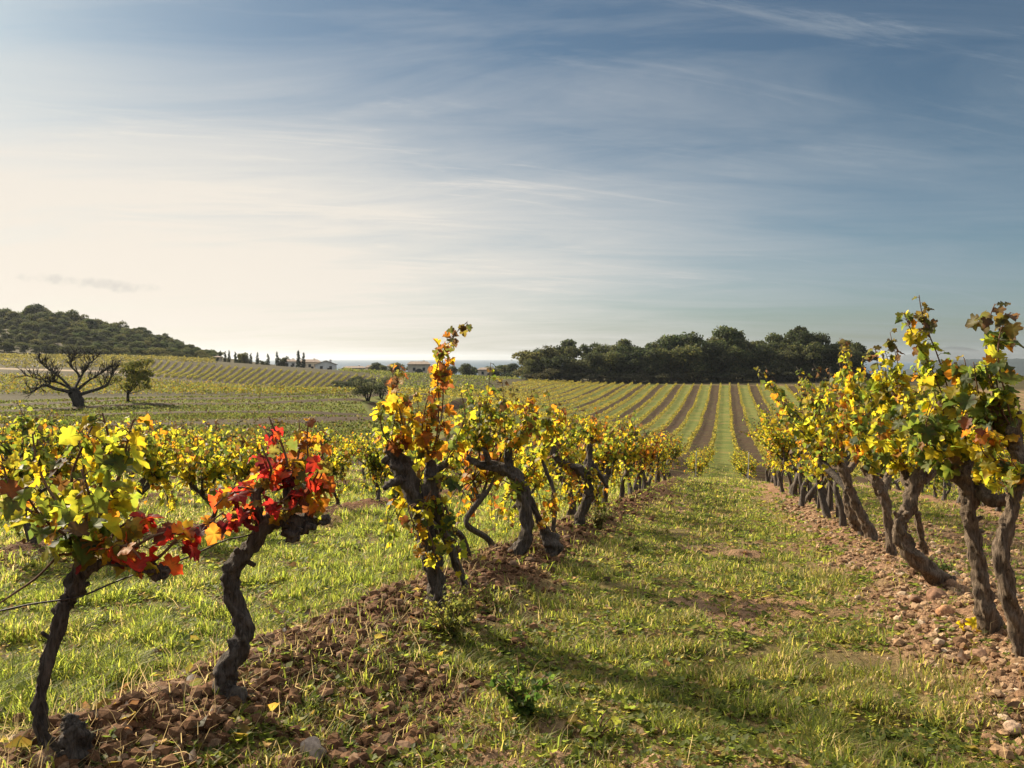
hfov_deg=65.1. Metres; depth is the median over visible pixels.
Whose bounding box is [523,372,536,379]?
bush
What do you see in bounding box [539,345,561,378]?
broadleaf tree
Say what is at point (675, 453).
grapevine
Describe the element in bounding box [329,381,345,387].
shrub
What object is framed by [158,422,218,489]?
grapevine
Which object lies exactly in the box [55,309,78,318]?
broadleaf tree
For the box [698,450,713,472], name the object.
grapevine
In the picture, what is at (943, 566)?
weed
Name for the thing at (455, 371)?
pine tree
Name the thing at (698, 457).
grapevine
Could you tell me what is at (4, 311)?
broadleaf tree
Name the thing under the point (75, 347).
bush
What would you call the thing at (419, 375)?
vineyard rows
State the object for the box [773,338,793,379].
pine tree
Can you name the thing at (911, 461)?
grapevine
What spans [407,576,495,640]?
weed
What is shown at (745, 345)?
broadleaf tree
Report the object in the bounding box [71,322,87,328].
broadleaf tree
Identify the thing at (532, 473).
grapevine
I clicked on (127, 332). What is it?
broadleaf tree
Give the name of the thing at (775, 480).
grapevine
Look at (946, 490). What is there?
grapevine
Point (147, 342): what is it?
broadleaf tree
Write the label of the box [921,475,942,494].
grapevine
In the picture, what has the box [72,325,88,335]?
broadleaf tree
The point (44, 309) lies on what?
broadleaf tree
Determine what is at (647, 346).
pine tree
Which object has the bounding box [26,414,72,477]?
grapevine
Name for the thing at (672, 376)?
bush
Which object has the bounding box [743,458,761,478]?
grapevine
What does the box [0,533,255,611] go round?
wire
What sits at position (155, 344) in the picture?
pine tree
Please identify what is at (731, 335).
pine tree
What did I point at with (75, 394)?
bare tree
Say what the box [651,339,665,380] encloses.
broadleaf tree
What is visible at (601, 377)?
bush
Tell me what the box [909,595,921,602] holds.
stone
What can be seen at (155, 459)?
grapevine
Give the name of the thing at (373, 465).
grapevine
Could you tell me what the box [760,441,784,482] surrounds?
grapevine
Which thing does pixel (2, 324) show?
broadleaf tree
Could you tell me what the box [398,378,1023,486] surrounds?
vineyard rows
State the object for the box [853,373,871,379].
bush
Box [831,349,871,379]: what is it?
broadleaf tree
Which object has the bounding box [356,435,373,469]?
grapevine
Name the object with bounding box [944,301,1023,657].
grapevine
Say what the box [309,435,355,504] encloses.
grapevine
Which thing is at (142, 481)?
grapevine
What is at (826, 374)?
bush
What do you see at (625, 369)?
broadleaf tree
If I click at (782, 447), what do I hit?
grapevine
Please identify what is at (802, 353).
broadleaf tree
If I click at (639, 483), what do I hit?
grapevine
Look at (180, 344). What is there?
broadleaf tree
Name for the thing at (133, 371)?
broadleaf tree
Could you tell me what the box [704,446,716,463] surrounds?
grapevine
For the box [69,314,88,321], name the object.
broadleaf tree
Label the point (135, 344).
broadleaf tree
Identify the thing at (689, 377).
bush
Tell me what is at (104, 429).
grapevine
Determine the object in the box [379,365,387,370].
pine tree
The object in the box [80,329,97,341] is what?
broadleaf tree
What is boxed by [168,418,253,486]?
grapevine
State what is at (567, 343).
pine tree
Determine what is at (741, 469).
grapevine
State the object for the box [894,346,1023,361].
hills
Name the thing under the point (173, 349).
broadleaf tree
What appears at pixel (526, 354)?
broadleaf tree
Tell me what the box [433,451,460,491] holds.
grapevine
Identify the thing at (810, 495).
grapevine
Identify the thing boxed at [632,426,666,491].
grapevine
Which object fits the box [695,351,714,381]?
broadleaf tree
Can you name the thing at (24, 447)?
grapevine
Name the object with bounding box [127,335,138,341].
pine tree
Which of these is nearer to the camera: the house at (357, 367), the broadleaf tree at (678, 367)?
the broadleaf tree at (678, 367)
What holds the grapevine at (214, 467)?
on the ground at (724, 453)
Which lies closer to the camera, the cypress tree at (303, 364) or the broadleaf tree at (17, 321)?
the cypress tree at (303, 364)
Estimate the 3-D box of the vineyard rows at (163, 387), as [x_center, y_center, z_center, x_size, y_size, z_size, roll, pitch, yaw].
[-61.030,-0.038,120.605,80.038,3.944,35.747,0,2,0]
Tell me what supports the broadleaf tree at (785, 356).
on the ground at (724, 453)
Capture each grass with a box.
[0,392,415,456]
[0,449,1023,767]
[0,475,1023,767]
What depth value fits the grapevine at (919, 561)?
4.88 m
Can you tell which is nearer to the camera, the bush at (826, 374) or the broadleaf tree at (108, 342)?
the bush at (826, 374)
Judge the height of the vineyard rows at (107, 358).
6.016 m
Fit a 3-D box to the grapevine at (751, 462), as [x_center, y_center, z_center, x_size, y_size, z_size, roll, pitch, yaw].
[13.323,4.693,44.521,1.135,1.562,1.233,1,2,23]
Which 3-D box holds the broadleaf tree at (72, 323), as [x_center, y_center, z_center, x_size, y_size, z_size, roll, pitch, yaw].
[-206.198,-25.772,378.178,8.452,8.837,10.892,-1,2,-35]
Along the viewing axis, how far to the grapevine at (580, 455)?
8.42 m
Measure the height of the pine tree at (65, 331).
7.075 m
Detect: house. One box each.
[213,354,221,361]
[286,358,296,366]
[300,358,320,368]
[314,360,337,369]
[342,365,365,369]
[407,360,430,373]
[477,367,493,375]
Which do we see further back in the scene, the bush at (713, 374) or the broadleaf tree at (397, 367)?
the broadleaf tree at (397, 367)
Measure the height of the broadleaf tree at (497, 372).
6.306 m
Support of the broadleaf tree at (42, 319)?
on the ground at (724, 453)
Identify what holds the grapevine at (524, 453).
on the ground at (724, 453)
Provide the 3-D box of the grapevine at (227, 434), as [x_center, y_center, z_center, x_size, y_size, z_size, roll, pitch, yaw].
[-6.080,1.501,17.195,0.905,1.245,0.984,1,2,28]
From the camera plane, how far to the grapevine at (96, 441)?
9.67 m
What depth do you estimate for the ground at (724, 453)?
6.88 m
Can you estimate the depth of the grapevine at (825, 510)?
9.79 m
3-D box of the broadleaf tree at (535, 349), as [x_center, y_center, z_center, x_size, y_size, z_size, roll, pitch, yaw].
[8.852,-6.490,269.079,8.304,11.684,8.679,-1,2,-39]
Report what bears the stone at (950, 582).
on the ground at (724, 453)
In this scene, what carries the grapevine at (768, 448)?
on the ground at (724, 453)
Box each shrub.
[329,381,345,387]
[334,380,349,386]
[346,377,356,387]
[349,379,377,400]
[355,376,367,385]
[371,376,389,398]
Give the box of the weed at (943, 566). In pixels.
[928,556,956,572]
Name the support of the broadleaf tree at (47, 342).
on the ground at (724, 453)
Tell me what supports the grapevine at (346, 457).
on the ground at (724, 453)
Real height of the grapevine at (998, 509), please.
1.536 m
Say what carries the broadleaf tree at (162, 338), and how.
on the ground at (724, 453)
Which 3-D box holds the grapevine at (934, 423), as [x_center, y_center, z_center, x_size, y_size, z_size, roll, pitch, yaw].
[1.979,0.435,3.616,0.698,1.676,0.421,-1,2,-30]
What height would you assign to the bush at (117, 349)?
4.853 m
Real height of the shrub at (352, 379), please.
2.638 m
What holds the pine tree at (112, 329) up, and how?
on the ground at (724, 453)
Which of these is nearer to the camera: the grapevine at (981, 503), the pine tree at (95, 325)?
the grapevine at (981, 503)
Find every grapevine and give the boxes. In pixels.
[0,400,91,543]
[0,409,79,500]
[0,413,231,760]
[0,421,31,479]
[4,418,53,452]
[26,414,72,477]
[55,422,113,494]
[70,417,130,471]
[83,425,115,450]
[109,423,170,478]
[111,417,193,487]
[113,411,192,518]
[147,423,211,473]
[152,426,247,524]
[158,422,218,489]
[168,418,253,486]
[205,416,335,703]
[213,424,243,462]
[214,432,268,509]
[233,429,281,480]
[243,434,263,454]
[256,426,284,440]
[257,437,326,506]
[263,436,291,451]
[304,423,338,472]
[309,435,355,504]
[327,433,358,469]
[332,434,360,479]
[349,432,380,478]
[352,431,390,501]
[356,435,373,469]
[363,447,405,497]
[370,321,477,609]
[371,430,471,562]
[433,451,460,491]
[434,403,522,546]
[445,444,474,487]
[458,363,566,556]
[480,436,577,533]
[513,448,533,469]
[514,445,525,468]
[516,403,586,514]
[535,401,608,525]
[553,420,604,515]
[566,407,642,505]
[570,410,650,502]
[573,414,644,502]
[602,422,650,496]
[606,414,656,494]
[616,427,656,488]
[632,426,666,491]
[633,435,659,489]
[640,432,680,480]
[642,430,671,481]
[644,429,674,481]
[647,430,666,484]
[651,434,673,479]
[662,434,686,476]
[667,441,685,469]
[682,457,696,475]
[686,455,702,477]
[688,456,705,476]
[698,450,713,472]
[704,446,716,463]
[728,453,750,471]
[731,460,756,478]
[733,456,744,473]
[738,417,777,470]
[739,458,757,478]
[742,404,814,497]
[742,454,762,477]
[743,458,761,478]
[749,414,791,488]
[753,366,876,535]
[753,425,777,485]
[755,419,793,486]
[758,408,803,494]
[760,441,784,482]
[764,407,804,491]
[768,399,802,496]
[769,395,837,496]
[776,385,877,512]
[779,368,872,517]
[795,358,894,526]
[798,390,869,503]
[798,412,866,506]
[804,408,870,497]
[808,341,877,540]
[830,339,897,555]
[864,328,955,584]
[870,447,900,490]
[895,295,1005,633]
[897,448,917,473]
[902,453,947,497]
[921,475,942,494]
[924,474,952,500]
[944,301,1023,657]
[951,461,1004,502]
[958,468,985,505]
[973,441,1023,511]
[995,447,1023,503]
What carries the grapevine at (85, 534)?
on the ground at (724, 453)
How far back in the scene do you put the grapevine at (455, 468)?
14.06 m
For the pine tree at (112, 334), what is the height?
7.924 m
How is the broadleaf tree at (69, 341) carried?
on the ground at (724, 453)
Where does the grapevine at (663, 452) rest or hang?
on the ground at (724, 453)
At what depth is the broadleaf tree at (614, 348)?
270.90 m
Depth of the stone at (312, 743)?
2.03 m
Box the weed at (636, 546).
[622,540,643,552]
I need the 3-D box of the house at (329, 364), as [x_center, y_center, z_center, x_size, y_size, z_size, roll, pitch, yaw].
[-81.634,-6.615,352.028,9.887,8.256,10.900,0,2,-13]
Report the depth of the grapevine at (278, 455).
8.81 m
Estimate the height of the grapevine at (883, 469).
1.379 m
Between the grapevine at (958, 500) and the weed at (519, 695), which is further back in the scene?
the grapevine at (958, 500)
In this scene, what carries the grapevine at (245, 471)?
on the ground at (724, 453)
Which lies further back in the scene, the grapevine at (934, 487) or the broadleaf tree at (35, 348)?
the broadleaf tree at (35, 348)
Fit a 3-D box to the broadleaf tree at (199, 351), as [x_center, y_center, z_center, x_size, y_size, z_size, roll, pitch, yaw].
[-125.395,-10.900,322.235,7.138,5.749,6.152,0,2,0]
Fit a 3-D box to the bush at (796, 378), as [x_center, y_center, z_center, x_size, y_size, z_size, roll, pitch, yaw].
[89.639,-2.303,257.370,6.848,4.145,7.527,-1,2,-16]
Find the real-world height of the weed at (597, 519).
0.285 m
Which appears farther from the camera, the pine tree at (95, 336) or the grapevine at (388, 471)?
the pine tree at (95, 336)
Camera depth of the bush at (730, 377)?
253.77 m
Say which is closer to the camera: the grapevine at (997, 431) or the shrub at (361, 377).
the grapevine at (997, 431)
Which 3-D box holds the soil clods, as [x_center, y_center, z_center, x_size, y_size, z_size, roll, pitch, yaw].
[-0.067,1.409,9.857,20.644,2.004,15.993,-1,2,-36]
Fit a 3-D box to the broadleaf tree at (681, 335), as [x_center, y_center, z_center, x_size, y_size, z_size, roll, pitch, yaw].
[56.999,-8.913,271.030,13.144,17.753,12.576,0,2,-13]
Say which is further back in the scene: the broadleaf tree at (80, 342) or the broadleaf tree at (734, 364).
the broadleaf tree at (80, 342)
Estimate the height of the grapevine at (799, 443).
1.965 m
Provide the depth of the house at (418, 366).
353.60 m
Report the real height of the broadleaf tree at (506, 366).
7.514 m
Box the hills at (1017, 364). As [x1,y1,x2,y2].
[901,358,1023,375]
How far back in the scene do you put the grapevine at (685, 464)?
44.88 m
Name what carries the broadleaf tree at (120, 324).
on the ground at (724, 453)
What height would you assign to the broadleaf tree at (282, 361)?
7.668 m
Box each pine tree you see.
[22,305,37,314]
[34,322,53,331]
[38,321,56,328]
[53,318,69,325]
[53,335,65,342]
[60,329,68,338]
[83,318,97,328]
[88,331,107,341]
[104,327,118,331]
[107,332,117,337]
[112,334,127,341]
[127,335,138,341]
[134,327,146,332]
[140,330,151,335]
[142,332,156,337]
[145,337,158,346]
[151,342,160,346]
[160,341,170,347]
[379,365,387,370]
[449,366,457,373]
[497,365,505,374]
[553,339,579,379]
[564,345,581,358]
[579,342,600,359]
[616,338,638,353]
[644,342,655,350]
[711,325,751,358]
[747,340,766,348]
[756,341,777,348]
[764,332,786,352]
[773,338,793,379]
[784,327,807,344]
[789,325,820,351]
[849,342,862,351]
[857,345,878,361]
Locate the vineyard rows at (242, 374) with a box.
[140,360,372,387]
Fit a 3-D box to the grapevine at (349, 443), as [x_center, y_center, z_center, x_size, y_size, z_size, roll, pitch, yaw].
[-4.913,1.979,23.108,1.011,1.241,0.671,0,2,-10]
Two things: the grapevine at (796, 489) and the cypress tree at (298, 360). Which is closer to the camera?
the grapevine at (796, 489)
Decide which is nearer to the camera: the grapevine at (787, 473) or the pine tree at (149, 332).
the grapevine at (787, 473)
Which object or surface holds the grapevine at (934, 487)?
on the ground at (724, 453)
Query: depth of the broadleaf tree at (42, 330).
349.19 m
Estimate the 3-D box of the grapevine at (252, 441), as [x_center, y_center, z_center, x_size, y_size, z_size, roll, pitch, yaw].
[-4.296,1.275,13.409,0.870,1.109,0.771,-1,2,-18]
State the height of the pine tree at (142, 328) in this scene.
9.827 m
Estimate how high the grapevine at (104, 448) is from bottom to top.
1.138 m
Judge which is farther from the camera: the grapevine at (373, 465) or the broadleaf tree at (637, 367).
the broadleaf tree at (637, 367)
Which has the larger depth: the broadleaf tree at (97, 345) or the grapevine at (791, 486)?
the broadleaf tree at (97, 345)
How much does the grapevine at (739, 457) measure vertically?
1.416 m
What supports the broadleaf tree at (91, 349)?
on the ground at (724, 453)
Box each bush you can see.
[52,347,66,353]
[57,344,71,353]
[67,345,85,354]
[93,349,109,354]
[112,347,128,354]
[142,347,165,355]
[170,351,182,355]
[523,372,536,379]
[532,368,558,379]
[540,369,564,380]
[561,373,577,380]
[569,374,581,381]
[578,368,600,381]
[596,375,609,382]
[606,373,621,381]
[618,373,635,382]
[626,370,655,382]
[643,371,662,382]
[651,374,668,382]
[659,372,685,382]
[674,372,692,382]
[678,369,708,382]
[703,372,720,382]
[723,373,739,382]
[732,373,751,382]
[745,370,771,381]
[763,375,782,380]
[768,367,798,381]
[780,371,800,381]
[797,370,819,380]
[819,369,836,379]
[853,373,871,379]
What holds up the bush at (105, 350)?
on the ground at (724, 453)
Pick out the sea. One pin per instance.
(477, 364)
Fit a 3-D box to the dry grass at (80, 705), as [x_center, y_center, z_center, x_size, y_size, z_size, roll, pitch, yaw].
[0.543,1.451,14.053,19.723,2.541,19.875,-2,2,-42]
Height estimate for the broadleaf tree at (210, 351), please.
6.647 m
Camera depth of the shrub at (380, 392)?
100.37 m
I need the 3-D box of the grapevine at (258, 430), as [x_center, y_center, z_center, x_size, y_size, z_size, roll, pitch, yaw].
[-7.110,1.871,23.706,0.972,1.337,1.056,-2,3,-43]
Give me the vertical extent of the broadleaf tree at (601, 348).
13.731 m
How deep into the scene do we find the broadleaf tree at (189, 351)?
304.83 m
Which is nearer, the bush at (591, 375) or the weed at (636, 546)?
the weed at (636, 546)
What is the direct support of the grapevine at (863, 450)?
on the ground at (724, 453)
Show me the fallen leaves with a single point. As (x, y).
(26, 743)
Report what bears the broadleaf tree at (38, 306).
on the ground at (724, 453)
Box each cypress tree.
[233,351,237,362]
[265,354,269,364]
[274,351,279,365]
[295,350,300,367]
[300,353,305,367]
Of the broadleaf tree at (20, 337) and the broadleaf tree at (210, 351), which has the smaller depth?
the broadleaf tree at (20, 337)
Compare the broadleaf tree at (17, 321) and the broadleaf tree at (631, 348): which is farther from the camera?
the broadleaf tree at (17, 321)
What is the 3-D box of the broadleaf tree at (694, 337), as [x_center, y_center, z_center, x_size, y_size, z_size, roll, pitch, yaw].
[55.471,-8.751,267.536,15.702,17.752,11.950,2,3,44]
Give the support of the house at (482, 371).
on the ground at (724, 453)
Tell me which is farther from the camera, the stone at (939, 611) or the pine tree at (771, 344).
the pine tree at (771, 344)
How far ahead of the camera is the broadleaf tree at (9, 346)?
304.71 m
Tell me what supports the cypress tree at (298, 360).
on the ground at (724, 453)
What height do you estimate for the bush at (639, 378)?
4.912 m
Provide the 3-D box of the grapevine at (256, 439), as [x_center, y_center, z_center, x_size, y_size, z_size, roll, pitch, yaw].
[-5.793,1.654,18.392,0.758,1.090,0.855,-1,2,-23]
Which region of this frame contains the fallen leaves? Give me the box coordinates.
[0,491,1023,767]
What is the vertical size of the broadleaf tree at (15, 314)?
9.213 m
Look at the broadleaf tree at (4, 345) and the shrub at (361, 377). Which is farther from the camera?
the broadleaf tree at (4, 345)
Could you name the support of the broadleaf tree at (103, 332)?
on the ground at (724, 453)
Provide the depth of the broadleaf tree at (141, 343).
335.48 m
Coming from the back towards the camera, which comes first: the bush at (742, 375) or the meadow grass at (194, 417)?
the bush at (742, 375)
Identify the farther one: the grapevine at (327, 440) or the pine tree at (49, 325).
the pine tree at (49, 325)
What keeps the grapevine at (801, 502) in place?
on the ground at (724, 453)
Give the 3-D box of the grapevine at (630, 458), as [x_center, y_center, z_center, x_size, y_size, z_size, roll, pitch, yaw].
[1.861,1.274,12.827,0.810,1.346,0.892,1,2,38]
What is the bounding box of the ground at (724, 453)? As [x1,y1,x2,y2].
[0,329,1023,767]
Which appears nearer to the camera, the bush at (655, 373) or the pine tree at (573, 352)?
the bush at (655, 373)
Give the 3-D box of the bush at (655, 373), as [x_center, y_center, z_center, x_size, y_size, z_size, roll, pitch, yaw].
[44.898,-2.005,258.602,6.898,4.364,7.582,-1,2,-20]
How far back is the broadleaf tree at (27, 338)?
334.06 m
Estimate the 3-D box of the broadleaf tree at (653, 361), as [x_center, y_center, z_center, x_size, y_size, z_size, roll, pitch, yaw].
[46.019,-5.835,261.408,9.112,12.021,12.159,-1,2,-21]
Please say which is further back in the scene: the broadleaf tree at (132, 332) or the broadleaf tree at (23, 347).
the broadleaf tree at (132, 332)
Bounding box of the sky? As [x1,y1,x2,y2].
[0,0,1023,359]
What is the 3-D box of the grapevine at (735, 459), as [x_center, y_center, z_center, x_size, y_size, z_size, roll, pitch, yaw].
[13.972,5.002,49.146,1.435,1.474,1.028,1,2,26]
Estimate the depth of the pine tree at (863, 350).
284.68 m
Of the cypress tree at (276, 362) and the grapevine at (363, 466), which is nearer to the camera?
the grapevine at (363, 466)
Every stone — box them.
[300,736,326,761]
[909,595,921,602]
[926,588,947,600]
[935,604,955,616]
[944,578,956,586]
[972,647,987,657]
[1003,720,1021,734]
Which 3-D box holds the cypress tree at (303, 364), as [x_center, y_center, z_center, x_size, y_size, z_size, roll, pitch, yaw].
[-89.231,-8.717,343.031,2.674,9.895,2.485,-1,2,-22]
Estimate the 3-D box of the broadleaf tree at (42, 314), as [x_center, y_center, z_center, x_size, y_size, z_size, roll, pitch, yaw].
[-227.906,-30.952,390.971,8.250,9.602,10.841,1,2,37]
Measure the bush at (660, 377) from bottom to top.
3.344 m
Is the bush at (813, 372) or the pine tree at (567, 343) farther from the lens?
the pine tree at (567, 343)
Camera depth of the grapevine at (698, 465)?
42.21 m
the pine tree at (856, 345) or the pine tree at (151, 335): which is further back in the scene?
the pine tree at (151, 335)
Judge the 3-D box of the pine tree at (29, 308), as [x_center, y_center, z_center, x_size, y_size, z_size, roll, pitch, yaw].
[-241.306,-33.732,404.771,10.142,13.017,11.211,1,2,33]
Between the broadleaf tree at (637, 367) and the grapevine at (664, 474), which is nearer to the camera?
the grapevine at (664, 474)
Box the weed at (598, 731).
[579,710,620,742]
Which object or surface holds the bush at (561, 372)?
on the ground at (724, 453)
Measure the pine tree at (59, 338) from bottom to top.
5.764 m
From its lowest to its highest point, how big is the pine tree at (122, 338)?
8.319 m
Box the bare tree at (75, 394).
[11,343,126,406]
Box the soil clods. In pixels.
[0,484,1023,767]
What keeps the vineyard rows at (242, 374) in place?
on the ground at (724, 453)
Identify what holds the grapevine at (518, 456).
on the ground at (724, 453)
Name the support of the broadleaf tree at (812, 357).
on the ground at (724, 453)
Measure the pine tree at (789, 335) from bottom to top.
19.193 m
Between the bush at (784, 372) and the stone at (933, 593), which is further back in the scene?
the bush at (784, 372)
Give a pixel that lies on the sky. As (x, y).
(319, 179)
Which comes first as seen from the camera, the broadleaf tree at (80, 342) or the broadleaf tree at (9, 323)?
the broadleaf tree at (80, 342)
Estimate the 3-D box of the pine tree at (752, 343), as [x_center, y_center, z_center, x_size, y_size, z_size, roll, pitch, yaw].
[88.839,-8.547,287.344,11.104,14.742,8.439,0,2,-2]
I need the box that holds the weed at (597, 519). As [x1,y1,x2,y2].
[587,504,616,528]
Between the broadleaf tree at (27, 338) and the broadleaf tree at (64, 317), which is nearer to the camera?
the broadleaf tree at (27, 338)
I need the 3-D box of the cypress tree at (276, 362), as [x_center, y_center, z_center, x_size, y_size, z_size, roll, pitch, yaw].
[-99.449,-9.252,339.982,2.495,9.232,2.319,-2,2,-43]
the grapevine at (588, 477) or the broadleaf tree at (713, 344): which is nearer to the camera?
the grapevine at (588, 477)
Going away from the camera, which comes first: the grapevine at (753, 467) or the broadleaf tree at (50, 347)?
the grapevine at (753, 467)
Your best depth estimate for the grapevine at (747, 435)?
21.40 m
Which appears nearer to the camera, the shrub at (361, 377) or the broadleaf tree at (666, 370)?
the shrub at (361, 377)
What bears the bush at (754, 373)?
on the ground at (724, 453)
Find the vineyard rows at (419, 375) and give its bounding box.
[336,367,524,392]
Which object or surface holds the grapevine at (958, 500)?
on the ground at (724, 453)
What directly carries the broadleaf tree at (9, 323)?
on the ground at (724, 453)
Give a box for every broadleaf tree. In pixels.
[0,307,11,317]
[0,318,8,328]
[0,341,9,351]
[3,311,20,322]
[4,320,13,328]
[4,333,16,341]
[4,338,15,346]
[4,342,15,351]
[8,328,20,338]
[12,317,29,329]
[15,343,29,352]
[16,333,24,341]
[17,310,29,315]
[18,321,37,331]
[22,333,34,344]
[25,303,45,311]
[26,311,44,322]
[26,331,37,338]
[29,323,40,335]
[29,344,40,353]
[33,311,51,319]
[36,307,50,314]
[36,317,56,332]
[36,328,48,340]
[38,339,56,346]
[39,332,50,343]
[40,344,48,353]
[46,344,56,353]
[50,312,61,318]
[54,323,68,339]
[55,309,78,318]
[57,315,73,321]
[63,336,75,344]
[66,321,80,327]
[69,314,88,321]
[70,337,85,344]
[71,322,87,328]
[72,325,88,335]
[74,318,100,329]
[75,340,87,353]
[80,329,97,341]
[81,345,97,354]
[91,342,100,348]
[97,323,116,328]
[97,329,110,341]
[100,344,112,354]
[103,320,127,328]
[104,340,114,351]
[111,358,155,401]
[112,343,124,353]
[117,330,131,336]
[119,341,128,346]
[124,328,143,335]
[126,342,143,354]
[130,340,146,350]
[132,347,145,354]
[138,340,150,346]
[153,336,171,347]
[165,347,177,352]
[167,342,185,352]
[182,349,195,356]
[195,350,207,355]
[205,349,216,353]
[237,352,248,363]
[277,356,289,365]
[370,362,381,369]
[388,362,404,371]
[458,363,477,375]
[488,367,503,376]
[495,365,510,376]
[505,363,520,378]
[511,350,547,376]
[522,359,540,378]
[532,347,549,379]
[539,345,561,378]
[539,353,570,379]
[560,358,573,379]
[564,358,591,380]
[580,351,605,380]
[590,343,611,354]
[595,350,624,382]
[599,342,627,379]
[609,359,640,382]
[614,350,642,381]
[616,344,648,381]
[629,358,649,380]
[639,348,670,381]
[647,348,679,380]
[648,348,681,381]
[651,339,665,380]
[657,331,703,352]
[667,331,697,349]
[667,342,706,381]
[668,348,694,380]
[695,340,732,380]
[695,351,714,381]
[703,342,737,380]
[705,336,723,341]
[714,344,752,380]
[724,332,749,364]
[746,345,786,380]
[746,359,760,380]
[771,350,799,380]
[774,343,807,379]
[796,341,826,380]
[797,349,821,376]
[810,353,831,380]
[812,332,833,379]
[818,344,849,376]
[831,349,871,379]
[836,347,866,370]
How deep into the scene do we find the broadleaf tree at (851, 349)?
258.65 m
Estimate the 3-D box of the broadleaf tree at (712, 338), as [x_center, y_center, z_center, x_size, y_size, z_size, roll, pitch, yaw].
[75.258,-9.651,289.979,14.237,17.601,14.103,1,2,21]
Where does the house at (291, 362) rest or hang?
on the ground at (724, 453)
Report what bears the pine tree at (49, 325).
on the ground at (724, 453)
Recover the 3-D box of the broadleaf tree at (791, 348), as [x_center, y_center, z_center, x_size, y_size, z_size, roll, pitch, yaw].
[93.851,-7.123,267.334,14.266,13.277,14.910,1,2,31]
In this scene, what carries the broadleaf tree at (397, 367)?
on the ground at (724, 453)
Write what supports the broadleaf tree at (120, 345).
on the ground at (724, 453)
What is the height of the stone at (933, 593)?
0.084 m
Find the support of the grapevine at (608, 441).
on the ground at (724, 453)
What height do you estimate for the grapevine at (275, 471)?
0.855 m
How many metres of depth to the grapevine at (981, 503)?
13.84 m
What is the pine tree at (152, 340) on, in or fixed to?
on the ground at (724, 453)
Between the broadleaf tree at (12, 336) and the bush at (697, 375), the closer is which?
the bush at (697, 375)
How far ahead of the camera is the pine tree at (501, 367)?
365.97 m
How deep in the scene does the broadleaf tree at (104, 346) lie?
320.82 m
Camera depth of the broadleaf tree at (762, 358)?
260.38 m
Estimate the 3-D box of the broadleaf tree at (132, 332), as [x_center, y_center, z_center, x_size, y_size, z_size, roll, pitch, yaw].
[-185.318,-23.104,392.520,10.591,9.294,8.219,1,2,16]
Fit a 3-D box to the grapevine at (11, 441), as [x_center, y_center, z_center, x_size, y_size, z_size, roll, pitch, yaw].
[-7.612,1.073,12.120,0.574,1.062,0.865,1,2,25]
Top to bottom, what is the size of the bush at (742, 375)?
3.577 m
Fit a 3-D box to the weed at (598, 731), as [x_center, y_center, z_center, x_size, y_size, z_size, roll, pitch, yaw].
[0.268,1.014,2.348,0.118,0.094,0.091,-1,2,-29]
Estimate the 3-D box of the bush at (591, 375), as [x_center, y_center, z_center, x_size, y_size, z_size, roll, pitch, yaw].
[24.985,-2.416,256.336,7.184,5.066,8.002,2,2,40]
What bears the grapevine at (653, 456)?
on the ground at (724, 453)
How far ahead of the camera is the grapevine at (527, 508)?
5.42 m
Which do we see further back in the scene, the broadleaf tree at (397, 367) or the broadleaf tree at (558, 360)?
the broadleaf tree at (397, 367)
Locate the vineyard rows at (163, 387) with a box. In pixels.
[0,371,354,394]
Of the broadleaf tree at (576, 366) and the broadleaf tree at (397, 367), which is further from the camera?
the broadleaf tree at (397, 367)
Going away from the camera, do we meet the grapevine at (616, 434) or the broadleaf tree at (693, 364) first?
the grapevine at (616, 434)
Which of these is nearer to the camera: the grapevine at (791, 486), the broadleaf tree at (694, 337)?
the grapevine at (791, 486)
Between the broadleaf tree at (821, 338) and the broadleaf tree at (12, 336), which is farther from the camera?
the broadleaf tree at (12, 336)
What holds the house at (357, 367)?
on the ground at (724, 453)
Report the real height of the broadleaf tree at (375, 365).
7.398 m
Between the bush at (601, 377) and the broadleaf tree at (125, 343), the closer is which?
the bush at (601, 377)
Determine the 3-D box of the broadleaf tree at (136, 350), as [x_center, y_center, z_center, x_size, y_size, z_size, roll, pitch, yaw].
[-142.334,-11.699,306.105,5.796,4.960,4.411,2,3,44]
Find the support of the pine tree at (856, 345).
on the ground at (724, 453)
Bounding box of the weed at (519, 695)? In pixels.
[489,658,564,717]
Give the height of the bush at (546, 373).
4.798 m
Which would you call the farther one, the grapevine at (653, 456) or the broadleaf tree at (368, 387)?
the broadleaf tree at (368, 387)
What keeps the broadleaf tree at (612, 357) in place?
on the ground at (724, 453)
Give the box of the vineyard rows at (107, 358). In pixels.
[0,353,219,368]
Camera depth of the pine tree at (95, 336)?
348.77 m
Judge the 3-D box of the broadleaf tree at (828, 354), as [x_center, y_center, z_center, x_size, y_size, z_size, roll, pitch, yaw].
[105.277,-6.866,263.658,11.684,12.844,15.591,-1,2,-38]
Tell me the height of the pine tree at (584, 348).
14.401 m
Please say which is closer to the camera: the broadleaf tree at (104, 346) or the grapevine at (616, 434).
the grapevine at (616, 434)
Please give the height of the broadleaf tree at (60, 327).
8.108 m
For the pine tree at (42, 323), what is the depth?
361.78 m
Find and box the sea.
[253,360,920,378]
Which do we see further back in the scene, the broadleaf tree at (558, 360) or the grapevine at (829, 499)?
the broadleaf tree at (558, 360)
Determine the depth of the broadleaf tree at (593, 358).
261.14 m
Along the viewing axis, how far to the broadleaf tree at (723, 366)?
261.99 m
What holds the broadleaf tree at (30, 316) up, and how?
on the ground at (724, 453)
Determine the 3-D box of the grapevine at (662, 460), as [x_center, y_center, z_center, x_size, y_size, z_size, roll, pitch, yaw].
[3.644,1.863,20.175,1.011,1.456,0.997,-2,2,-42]

